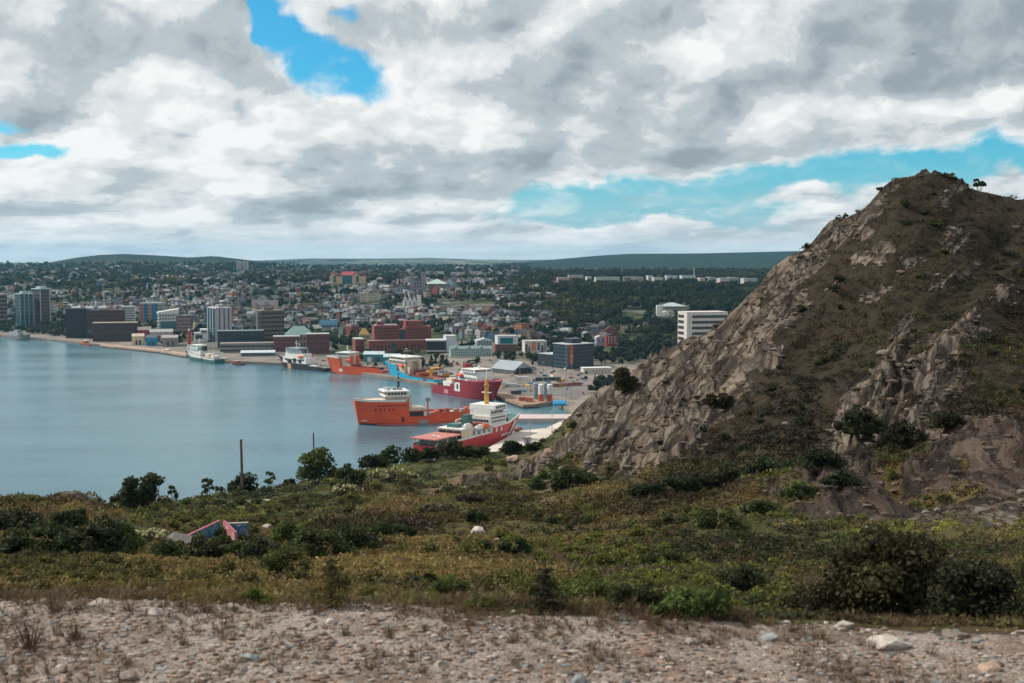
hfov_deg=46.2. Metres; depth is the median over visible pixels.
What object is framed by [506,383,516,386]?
shipping container
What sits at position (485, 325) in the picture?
row house
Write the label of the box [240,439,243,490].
wooden pole
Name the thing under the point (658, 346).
broadleaf tree
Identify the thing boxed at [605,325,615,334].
row house
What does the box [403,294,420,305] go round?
gabled white church
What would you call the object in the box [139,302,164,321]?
colourful block
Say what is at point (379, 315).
row house
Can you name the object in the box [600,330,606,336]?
row house
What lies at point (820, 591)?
shrub
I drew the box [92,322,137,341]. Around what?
convention wing
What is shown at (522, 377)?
shipping container
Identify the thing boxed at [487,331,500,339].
row house
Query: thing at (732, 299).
broadleaf tree
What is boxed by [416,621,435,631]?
grass tuft
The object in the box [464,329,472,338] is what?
row house
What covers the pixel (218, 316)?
office tower
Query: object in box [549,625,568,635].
grass tuft
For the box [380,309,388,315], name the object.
row house
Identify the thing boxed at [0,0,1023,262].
sky
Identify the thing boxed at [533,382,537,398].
silo
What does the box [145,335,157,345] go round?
blue shed
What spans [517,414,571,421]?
finger pier
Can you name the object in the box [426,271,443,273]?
retail block
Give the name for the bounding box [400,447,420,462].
shrub
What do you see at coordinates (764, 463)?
shrub
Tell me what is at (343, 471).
shrub
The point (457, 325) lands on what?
row house
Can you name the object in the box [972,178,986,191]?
hilltop tree
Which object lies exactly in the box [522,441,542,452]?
shrub
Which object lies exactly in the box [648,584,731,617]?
shrub
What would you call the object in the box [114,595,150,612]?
grass tuft
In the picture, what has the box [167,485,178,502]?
shrub
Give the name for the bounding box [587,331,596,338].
row house
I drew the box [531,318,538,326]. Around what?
row house
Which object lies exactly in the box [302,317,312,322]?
row house
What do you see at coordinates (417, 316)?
row house
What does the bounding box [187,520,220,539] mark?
painted wall
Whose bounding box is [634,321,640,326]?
broadleaf tree
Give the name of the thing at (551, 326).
broadleaf tree
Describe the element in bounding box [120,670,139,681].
stone
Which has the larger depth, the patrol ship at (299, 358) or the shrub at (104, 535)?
the patrol ship at (299, 358)
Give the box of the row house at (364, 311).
[362,309,369,314]
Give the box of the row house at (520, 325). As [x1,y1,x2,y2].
[514,323,529,330]
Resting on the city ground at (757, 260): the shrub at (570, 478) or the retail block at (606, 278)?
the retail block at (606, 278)
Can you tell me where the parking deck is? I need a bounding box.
[220,342,273,352]
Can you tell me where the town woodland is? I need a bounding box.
[0,260,772,390]
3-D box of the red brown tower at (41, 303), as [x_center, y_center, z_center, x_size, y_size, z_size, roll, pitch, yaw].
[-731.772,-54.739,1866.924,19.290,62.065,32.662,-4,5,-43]
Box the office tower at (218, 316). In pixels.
[206,304,231,341]
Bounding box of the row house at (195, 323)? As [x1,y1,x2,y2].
[193,320,200,327]
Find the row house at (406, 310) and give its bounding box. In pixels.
[403,308,408,314]
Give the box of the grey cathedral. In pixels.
[410,272,425,292]
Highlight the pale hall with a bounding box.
[149,329,172,341]
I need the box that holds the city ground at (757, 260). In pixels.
[0,251,799,413]
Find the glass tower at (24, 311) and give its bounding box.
[14,291,33,326]
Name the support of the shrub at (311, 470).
on the hillside
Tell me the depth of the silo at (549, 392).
885.39 m
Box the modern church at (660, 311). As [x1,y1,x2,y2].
[656,305,669,316]
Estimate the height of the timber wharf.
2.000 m
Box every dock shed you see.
[363,351,385,361]
[383,354,400,364]
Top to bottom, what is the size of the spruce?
0.745 m
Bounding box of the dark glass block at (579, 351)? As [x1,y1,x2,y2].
[538,338,593,368]
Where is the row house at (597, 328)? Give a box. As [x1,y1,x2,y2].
[589,324,602,333]
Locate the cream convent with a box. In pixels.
[360,288,378,301]
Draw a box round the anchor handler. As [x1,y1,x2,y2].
[327,345,388,374]
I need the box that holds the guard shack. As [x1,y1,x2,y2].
[523,437,531,443]
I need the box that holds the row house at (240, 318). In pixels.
[235,316,242,320]
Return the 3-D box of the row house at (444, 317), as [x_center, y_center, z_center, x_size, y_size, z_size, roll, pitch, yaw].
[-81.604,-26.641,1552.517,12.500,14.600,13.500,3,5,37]
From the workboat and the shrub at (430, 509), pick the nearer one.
the shrub at (430, 509)
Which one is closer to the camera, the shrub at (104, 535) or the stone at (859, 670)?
the stone at (859, 670)
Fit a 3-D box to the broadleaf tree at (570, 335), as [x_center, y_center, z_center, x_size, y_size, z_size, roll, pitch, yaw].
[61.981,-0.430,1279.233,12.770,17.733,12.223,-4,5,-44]
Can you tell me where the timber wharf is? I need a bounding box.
[496,391,553,407]
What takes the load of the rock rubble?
on the hillside
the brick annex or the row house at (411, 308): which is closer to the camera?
the brick annex
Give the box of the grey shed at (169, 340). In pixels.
[161,335,177,346]
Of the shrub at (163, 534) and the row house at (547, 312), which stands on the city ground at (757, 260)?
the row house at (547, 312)
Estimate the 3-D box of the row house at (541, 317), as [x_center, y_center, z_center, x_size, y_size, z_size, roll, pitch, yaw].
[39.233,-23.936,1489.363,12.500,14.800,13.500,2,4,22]
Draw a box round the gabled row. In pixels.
[449,345,491,357]
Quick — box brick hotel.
[367,320,430,351]
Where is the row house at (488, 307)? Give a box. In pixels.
[484,306,496,308]
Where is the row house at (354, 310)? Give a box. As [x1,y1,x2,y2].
[351,309,359,312]
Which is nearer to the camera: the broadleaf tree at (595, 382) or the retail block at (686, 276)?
the broadleaf tree at (595, 382)
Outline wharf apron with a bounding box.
[489,420,563,451]
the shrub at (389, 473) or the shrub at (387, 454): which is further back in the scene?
the shrub at (387, 454)
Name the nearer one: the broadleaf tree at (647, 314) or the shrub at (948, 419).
the shrub at (948, 419)
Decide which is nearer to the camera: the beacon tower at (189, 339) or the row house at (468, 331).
the beacon tower at (189, 339)
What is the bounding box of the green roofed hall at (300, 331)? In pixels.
[285,326,311,347]
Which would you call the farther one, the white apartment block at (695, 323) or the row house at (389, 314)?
the row house at (389, 314)
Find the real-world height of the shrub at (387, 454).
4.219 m
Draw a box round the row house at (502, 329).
[498,327,510,332]
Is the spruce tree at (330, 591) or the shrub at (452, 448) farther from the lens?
the shrub at (452, 448)
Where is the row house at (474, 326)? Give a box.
[471,323,482,329]
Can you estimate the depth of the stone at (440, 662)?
12.17 m
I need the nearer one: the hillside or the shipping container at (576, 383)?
the hillside
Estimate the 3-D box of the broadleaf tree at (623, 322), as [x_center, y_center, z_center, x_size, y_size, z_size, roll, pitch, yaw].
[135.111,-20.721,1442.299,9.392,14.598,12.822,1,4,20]
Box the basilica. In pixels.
[252,298,277,308]
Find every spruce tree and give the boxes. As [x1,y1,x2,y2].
[308,545,353,607]
[626,320,631,334]
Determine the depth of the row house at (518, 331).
1371.07 m
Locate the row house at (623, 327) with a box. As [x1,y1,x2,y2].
[621,325,627,332]
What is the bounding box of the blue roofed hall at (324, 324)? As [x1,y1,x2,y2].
[320,320,337,328]
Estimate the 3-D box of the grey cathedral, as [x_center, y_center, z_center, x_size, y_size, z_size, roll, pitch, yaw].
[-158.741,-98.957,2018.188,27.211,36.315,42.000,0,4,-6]
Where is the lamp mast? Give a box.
[571,356,571,398]
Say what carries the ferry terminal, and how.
on the city ground at (757, 260)
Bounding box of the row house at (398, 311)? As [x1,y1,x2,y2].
[390,310,402,313]
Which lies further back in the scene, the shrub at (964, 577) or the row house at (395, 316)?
the row house at (395, 316)
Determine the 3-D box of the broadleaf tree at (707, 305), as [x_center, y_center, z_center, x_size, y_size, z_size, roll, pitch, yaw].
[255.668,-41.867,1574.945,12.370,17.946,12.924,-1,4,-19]
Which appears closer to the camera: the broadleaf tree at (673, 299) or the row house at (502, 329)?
the row house at (502, 329)
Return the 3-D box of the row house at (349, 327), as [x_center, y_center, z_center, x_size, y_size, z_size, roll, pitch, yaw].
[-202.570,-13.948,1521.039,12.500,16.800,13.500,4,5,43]
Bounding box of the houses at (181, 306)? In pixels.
[0,262,641,321]
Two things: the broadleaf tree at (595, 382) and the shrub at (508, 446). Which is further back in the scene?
the broadleaf tree at (595, 382)
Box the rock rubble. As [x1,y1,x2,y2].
[520,173,1023,531]
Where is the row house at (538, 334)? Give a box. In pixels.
[532,331,543,339]
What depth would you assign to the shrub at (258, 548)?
42.55 m
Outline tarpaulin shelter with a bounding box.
[553,400,565,405]
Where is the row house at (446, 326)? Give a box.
[444,323,452,332]
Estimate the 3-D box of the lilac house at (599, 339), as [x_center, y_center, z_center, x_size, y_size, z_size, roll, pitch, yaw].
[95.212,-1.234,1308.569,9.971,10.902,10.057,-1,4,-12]
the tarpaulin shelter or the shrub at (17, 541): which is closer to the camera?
the shrub at (17, 541)
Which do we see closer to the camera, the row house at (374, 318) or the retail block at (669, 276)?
the row house at (374, 318)
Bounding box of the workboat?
[231,358,244,364]
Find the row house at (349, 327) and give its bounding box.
[345,324,358,334]
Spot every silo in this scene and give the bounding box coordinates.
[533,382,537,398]
[538,384,543,400]
[543,382,547,398]
[547,384,551,400]
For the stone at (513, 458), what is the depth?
215.13 m
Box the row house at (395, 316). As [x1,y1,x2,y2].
[392,314,399,318]
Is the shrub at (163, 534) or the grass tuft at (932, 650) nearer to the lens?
the grass tuft at (932, 650)
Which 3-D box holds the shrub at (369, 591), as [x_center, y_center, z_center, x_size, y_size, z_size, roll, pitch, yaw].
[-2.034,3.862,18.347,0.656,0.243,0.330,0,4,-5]
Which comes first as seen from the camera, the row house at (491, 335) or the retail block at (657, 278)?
the row house at (491, 335)
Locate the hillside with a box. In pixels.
[0,169,1023,682]
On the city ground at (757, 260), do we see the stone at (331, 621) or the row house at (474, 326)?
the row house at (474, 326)
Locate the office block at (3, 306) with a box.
[0,293,7,324]
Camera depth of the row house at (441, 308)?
1673.97 m
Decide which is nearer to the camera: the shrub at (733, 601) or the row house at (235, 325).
the shrub at (733, 601)
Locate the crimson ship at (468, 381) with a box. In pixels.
[431,358,501,400]
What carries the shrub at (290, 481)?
on the hillside
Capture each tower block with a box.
[236,261,240,269]
[242,261,247,269]
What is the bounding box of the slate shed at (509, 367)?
[491,360,532,374]
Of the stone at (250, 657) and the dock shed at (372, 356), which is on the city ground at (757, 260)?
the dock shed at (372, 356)
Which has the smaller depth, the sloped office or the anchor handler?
the anchor handler
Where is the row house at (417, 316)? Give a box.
[414,313,423,319]
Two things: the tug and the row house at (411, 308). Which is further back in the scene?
the row house at (411, 308)
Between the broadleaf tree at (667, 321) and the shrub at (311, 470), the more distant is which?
the broadleaf tree at (667, 321)
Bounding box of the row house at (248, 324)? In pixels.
[243,323,252,329]
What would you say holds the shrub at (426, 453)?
on the hillside
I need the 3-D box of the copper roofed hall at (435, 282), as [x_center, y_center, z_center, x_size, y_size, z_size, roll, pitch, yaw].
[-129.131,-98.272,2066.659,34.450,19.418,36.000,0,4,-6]
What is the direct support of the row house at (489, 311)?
on the city ground at (757, 260)
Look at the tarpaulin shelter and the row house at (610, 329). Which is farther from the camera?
the row house at (610, 329)
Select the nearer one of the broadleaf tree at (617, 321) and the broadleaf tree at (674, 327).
the broadleaf tree at (674, 327)
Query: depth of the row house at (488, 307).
1657.99 m
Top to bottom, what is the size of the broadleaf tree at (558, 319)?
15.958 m
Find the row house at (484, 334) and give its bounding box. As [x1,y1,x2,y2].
[482,331,489,338]
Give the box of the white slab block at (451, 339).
[443,334,456,351]
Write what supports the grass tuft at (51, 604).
on the hillside
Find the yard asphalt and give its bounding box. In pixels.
[499,381,588,398]
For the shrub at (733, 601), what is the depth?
18.19 m
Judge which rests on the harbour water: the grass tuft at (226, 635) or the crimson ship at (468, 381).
the crimson ship at (468, 381)
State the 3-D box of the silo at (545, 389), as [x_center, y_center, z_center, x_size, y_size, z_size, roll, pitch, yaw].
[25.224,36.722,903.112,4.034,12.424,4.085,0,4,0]
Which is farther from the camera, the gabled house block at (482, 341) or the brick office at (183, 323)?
the brick office at (183, 323)
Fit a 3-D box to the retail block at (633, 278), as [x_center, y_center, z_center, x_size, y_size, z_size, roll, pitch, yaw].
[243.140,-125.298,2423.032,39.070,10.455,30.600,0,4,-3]
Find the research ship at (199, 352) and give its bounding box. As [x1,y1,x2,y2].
[186,338,224,363]
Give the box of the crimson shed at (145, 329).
[137,326,151,340]
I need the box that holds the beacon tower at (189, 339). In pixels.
[187,329,190,347]
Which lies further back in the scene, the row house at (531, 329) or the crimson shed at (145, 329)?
the crimson shed at (145, 329)
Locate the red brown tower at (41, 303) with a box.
[31,286,51,324]
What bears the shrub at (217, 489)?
on the hillside
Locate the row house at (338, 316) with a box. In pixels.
[336,314,341,322]
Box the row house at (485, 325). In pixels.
[481,322,494,330]
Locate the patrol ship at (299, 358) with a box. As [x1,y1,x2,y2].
[279,340,330,371]
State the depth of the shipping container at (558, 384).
987.95 m
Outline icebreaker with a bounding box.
[410,369,519,455]
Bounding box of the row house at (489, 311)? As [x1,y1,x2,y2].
[482,309,494,314]
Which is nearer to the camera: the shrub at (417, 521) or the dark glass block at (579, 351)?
the shrub at (417, 521)
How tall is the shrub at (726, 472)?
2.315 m
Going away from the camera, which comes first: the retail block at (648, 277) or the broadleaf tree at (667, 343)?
the broadleaf tree at (667, 343)
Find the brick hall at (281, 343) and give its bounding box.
[273,335,299,351]
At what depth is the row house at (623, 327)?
1409.46 m
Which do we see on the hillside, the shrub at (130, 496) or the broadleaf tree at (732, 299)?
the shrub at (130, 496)
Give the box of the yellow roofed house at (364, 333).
[359,328,368,341]
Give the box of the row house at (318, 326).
[309,324,321,330]
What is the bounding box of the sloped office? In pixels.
[157,308,178,328]
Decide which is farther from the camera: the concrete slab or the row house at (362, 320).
the row house at (362, 320)
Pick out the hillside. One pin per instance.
(756, 361)
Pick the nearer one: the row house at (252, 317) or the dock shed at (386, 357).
the dock shed at (386, 357)
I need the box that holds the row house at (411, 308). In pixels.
[409,306,419,312]
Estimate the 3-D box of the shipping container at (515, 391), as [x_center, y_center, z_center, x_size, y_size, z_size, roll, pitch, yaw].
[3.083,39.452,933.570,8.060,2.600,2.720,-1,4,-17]
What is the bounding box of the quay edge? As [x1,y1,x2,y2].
[100,343,185,356]
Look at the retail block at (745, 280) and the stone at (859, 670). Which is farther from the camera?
the retail block at (745, 280)
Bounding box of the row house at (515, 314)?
[509,312,517,316]
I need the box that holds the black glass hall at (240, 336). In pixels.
[217,329,263,347]
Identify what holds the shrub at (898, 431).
on the hillside
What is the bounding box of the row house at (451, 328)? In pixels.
[449,326,453,333]
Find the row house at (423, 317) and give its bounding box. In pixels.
[420,315,428,320]
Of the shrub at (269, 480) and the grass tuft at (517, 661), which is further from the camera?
the shrub at (269, 480)
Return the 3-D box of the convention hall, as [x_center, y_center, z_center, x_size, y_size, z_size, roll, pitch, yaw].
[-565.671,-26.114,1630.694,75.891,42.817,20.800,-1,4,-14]
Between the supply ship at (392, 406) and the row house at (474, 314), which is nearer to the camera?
the supply ship at (392, 406)
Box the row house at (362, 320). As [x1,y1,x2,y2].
[355,318,367,327]
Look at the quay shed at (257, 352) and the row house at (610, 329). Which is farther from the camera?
the row house at (610, 329)
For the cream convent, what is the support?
on the city ground at (757, 260)
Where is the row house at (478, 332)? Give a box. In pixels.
[475,328,485,338]
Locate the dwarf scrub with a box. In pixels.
[0,191,1023,617]
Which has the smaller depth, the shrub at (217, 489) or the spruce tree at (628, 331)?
the shrub at (217, 489)
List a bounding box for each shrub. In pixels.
[0,507,45,529]
[0,518,83,554]
[48,507,88,527]
[64,510,132,554]
[109,493,120,503]
[116,475,153,508]
[116,519,146,552]
[135,527,168,539]
[137,472,166,503]
[144,539,188,556]
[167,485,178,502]
[182,538,226,557]
[201,478,214,494]
[208,533,238,544]
[214,486,223,492]
[221,540,255,554]
[223,472,259,491]
[235,536,288,560]
[236,588,273,603]
[256,544,314,576]
[263,471,275,486]
[269,520,306,543]
[282,478,295,484]
[285,526,354,557]
[296,446,341,482]
[328,519,386,549]
[329,483,363,494]
[333,463,356,478]
[344,469,365,485]
[357,454,387,469]
[358,587,391,595]
[367,465,418,480]
[367,518,410,535]
[375,515,432,527]
[378,444,402,464]
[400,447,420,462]
[403,526,418,536]
[412,572,437,582]
[415,503,461,513]
[416,447,440,459]
[425,573,469,593]
[436,436,477,458]
[455,492,486,502]
[460,509,490,522]
[462,596,499,609]
[471,445,490,456]
[475,540,494,551]
[497,537,533,554]
[498,440,523,453]
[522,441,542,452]
[524,468,569,491]
[549,583,572,594]
[552,467,597,487]
[562,575,631,601]
[579,553,639,566]
[602,579,682,610]
[613,367,639,393]
[627,482,667,497]
[639,546,692,565]
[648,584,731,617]
[658,471,722,491]
[693,508,741,527]
[701,393,735,407]
[707,460,750,483]
[712,562,774,593]
[729,599,738,605]
[739,498,783,514]
[742,455,795,474]
[768,583,826,610]
[775,481,819,499]
[795,448,845,468]
[797,580,849,613]
[819,470,862,486]
[822,524,957,617]
[829,405,891,439]
[878,419,929,446]
[925,556,1023,620]
[926,408,966,430]
[941,172,954,176]
[1011,561,1023,618]
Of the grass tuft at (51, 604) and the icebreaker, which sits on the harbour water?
the icebreaker
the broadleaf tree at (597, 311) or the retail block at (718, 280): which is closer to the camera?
the broadleaf tree at (597, 311)
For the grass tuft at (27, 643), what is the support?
on the hillside
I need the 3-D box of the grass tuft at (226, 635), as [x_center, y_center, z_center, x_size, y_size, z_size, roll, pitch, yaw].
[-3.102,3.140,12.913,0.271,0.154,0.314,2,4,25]
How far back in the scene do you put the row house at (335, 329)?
1546.43 m
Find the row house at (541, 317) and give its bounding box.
[538,316,549,320]
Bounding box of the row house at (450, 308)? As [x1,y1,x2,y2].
[447,306,458,313]
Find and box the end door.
[517,367,530,373]
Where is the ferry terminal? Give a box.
[194,328,207,341]
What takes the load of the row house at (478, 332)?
on the city ground at (757, 260)
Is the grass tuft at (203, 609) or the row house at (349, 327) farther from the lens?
the row house at (349, 327)
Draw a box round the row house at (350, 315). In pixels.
[342,312,354,322]
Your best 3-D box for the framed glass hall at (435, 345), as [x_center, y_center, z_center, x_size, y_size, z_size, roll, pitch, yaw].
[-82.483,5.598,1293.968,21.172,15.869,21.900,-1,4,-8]
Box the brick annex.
[352,337,363,351]
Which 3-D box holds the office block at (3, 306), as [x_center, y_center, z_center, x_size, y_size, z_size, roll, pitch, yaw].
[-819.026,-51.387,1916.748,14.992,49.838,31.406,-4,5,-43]
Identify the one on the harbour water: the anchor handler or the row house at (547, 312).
the anchor handler
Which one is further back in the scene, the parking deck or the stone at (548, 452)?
the parking deck
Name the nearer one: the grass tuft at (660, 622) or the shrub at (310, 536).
the grass tuft at (660, 622)
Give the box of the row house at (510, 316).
[506,314,514,321]
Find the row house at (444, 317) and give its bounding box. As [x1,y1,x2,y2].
[442,315,455,320]
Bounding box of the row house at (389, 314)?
[387,312,394,318]
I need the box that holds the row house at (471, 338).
[466,335,475,342]
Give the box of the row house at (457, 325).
[454,323,463,333]
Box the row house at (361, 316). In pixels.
[356,314,364,317]
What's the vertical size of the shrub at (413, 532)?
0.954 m
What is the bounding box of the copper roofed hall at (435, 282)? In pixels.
[427,279,446,289]
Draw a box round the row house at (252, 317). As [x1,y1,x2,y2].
[250,315,255,321]
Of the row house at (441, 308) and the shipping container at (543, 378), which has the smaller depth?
the shipping container at (543, 378)
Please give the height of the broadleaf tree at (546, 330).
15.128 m
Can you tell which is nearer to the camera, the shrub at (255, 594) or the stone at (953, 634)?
the stone at (953, 634)
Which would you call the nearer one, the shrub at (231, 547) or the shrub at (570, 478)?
the shrub at (231, 547)
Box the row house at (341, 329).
[339,326,344,334]
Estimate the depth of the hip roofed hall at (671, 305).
1644.16 m
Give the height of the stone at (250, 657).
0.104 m
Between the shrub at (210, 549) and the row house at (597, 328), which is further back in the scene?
the row house at (597, 328)
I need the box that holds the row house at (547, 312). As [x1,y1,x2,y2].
[540,310,551,316]
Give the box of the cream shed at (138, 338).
[132,333,144,344]
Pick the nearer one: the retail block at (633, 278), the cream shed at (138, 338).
the cream shed at (138, 338)
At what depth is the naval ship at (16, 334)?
1632.74 m
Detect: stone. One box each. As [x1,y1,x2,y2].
[87,598,120,606]
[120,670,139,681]
[148,607,164,615]
[242,653,259,660]
[325,618,335,624]
[433,660,447,666]
[471,526,485,534]
[506,455,518,461]
[543,448,553,455]
[570,673,586,682]
[639,645,654,656]
[685,638,697,643]
[760,632,778,641]
[834,620,854,628]
[852,667,868,674]
[866,634,913,650]
[942,629,969,638]
[977,661,1000,672]
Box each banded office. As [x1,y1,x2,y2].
[121,306,135,321]
[256,307,283,341]
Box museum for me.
[329,271,365,284]
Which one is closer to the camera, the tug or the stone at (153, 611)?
the stone at (153, 611)
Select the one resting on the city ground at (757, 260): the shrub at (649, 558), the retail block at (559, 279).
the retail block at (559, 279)
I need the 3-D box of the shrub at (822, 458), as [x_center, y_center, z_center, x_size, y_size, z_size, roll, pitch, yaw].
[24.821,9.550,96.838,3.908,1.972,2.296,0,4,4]
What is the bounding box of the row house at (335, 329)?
[331,327,338,332]
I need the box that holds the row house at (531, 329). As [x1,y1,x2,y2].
[526,328,534,332]
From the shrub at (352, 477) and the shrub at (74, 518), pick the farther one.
the shrub at (352, 477)
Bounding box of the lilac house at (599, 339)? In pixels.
[594,335,604,344]
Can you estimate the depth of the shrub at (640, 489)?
107.19 m
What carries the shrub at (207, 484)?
on the hillside
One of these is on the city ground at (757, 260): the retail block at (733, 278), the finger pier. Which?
the retail block at (733, 278)
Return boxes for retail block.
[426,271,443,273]
[556,277,569,282]
[568,275,583,279]
[594,277,619,281]
[622,277,642,280]
[646,275,652,279]
[651,277,662,280]
[664,275,677,279]
[679,275,695,278]
[706,277,715,282]
[716,278,728,282]
[727,277,738,282]
[740,278,757,283]
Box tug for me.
[79,338,91,345]
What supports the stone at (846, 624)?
on the gravel
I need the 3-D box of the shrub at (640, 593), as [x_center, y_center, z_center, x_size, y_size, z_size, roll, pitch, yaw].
[1.602,3.137,14.621,1.076,0.421,0.499,1,4,10]
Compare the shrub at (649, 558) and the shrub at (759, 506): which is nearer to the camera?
the shrub at (649, 558)
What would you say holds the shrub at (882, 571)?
on the hillside
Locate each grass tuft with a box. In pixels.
[0,620,55,650]
[23,591,76,613]
[52,619,95,640]
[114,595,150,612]
[172,629,192,645]
[196,600,216,612]
[213,626,230,640]
[272,662,284,672]
[336,624,350,636]
[382,622,401,638]
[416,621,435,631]
[460,612,480,624]
[504,648,526,664]
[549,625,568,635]
[595,652,609,660]
[648,613,669,626]
[663,654,676,661]
[741,615,759,628]
[840,630,901,650]
[923,643,939,654]
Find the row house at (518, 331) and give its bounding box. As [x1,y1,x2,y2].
[513,328,526,334]
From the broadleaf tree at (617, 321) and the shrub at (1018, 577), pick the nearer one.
the shrub at (1018, 577)
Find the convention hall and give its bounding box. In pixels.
[65,306,125,337]
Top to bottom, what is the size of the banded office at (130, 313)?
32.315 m
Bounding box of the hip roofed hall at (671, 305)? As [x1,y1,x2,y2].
[662,302,685,308]
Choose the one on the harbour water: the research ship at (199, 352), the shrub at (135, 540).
the research ship at (199, 352)
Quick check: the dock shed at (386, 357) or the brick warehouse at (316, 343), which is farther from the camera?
the brick warehouse at (316, 343)
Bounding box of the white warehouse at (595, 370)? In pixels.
[580,366,611,373]
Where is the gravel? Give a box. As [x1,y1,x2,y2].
[0,597,1023,682]
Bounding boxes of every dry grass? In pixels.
[0,346,1023,625]
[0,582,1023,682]
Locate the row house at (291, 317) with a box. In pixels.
[289,315,296,321]
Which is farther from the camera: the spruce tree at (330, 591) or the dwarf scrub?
the dwarf scrub
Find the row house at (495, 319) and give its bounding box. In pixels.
[490,317,498,321]
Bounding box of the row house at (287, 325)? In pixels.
[284,323,296,328]
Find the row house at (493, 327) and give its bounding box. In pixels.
[491,325,500,330]
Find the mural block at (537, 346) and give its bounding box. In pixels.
[522,340,546,352]
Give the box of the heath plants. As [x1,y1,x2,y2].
[0,173,1023,628]
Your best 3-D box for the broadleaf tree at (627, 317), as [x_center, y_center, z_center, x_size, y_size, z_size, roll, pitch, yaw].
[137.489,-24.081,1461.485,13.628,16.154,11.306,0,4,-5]
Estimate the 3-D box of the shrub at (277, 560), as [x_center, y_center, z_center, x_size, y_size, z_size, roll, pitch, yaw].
[-5.920,5.806,31.491,1.556,1.030,1.095,0,4,1]
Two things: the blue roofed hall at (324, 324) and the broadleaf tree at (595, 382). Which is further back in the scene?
the blue roofed hall at (324, 324)
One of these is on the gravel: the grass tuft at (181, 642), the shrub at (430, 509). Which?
the grass tuft at (181, 642)
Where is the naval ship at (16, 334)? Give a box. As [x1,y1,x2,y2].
[3,322,29,339]
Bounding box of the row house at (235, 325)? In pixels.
[232,323,238,329]
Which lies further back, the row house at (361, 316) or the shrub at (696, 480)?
the row house at (361, 316)
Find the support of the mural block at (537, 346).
on the city ground at (757, 260)
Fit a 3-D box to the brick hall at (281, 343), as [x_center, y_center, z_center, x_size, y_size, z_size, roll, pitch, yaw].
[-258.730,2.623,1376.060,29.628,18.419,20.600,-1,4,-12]
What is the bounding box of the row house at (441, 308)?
[434,306,445,310]
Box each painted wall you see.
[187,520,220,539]
[223,520,236,540]
[229,522,248,541]
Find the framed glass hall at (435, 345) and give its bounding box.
[426,339,445,353]
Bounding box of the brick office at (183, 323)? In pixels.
[176,315,191,331]
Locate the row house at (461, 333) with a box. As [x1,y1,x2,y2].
[459,328,465,338]
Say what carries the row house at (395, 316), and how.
on the city ground at (757, 260)
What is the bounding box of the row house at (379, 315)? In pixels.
[377,313,384,318]
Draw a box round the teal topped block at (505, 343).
[492,335,517,351]
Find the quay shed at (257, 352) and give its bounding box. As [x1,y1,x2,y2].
[240,350,274,355]
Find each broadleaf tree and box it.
[473,356,480,366]
[542,328,550,334]
[548,324,557,330]
[549,337,559,342]
[553,310,560,315]
[554,316,563,322]
[557,285,565,290]
[564,333,573,337]
[578,322,586,326]
[582,318,591,322]
[592,300,598,306]
[593,379,600,386]
[594,308,601,316]
[594,318,603,323]
[596,353,605,360]
[602,313,611,319]
[607,307,615,314]
[613,319,621,323]
[617,339,627,347]
[620,315,630,320]
[621,319,627,324]
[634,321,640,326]
[642,312,650,317]
[643,327,649,333]
[653,342,661,353]
[660,319,670,323]
[661,340,671,346]
[665,333,674,337]
[669,323,677,334]
[670,295,676,301]
[689,303,698,310]
[703,303,711,310]
[716,303,725,309]
[729,297,736,303]
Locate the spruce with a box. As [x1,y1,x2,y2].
[521,557,567,611]
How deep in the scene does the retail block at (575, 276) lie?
2557.18 m
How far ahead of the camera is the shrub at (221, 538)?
74.34 m
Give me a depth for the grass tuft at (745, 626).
13.98 m
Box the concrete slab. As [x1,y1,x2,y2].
[167,532,191,542]
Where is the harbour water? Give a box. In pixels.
[0,337,568,504]
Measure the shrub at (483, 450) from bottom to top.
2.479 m
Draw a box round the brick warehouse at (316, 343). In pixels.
[305,333,329,353]
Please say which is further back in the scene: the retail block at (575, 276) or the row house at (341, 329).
the retail block at (575, 276)
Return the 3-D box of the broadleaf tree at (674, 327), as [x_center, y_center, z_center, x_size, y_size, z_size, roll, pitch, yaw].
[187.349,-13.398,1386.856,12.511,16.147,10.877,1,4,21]
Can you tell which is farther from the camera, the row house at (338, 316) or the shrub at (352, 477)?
the row house at (338, 316)
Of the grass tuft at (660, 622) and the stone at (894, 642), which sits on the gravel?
the stone at (894, 642)
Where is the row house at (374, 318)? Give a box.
[370,316,377,324]
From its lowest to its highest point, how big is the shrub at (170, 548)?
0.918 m
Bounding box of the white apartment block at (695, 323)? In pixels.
[678,311,727,343]
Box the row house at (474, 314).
[470,312,478,316]
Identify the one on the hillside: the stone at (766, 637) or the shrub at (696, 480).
the shrub at (696, 480)
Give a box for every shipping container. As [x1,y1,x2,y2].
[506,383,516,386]
[511,390,520,393]
[517,376,528,379]
[519,397,529,400]
[536,377,560,380]
[552,383,569,386]
[568,382,581,385]
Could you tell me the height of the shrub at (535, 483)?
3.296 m
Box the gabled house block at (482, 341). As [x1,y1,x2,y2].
[474,337,491,345]
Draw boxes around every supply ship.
[353,373,469,424]
[385,348,448,381]
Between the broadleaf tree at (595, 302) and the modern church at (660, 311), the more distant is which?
the broadleaf tree at (595, 302)
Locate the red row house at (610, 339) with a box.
[605,333,616,345]
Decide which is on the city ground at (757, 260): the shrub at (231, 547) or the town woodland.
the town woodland

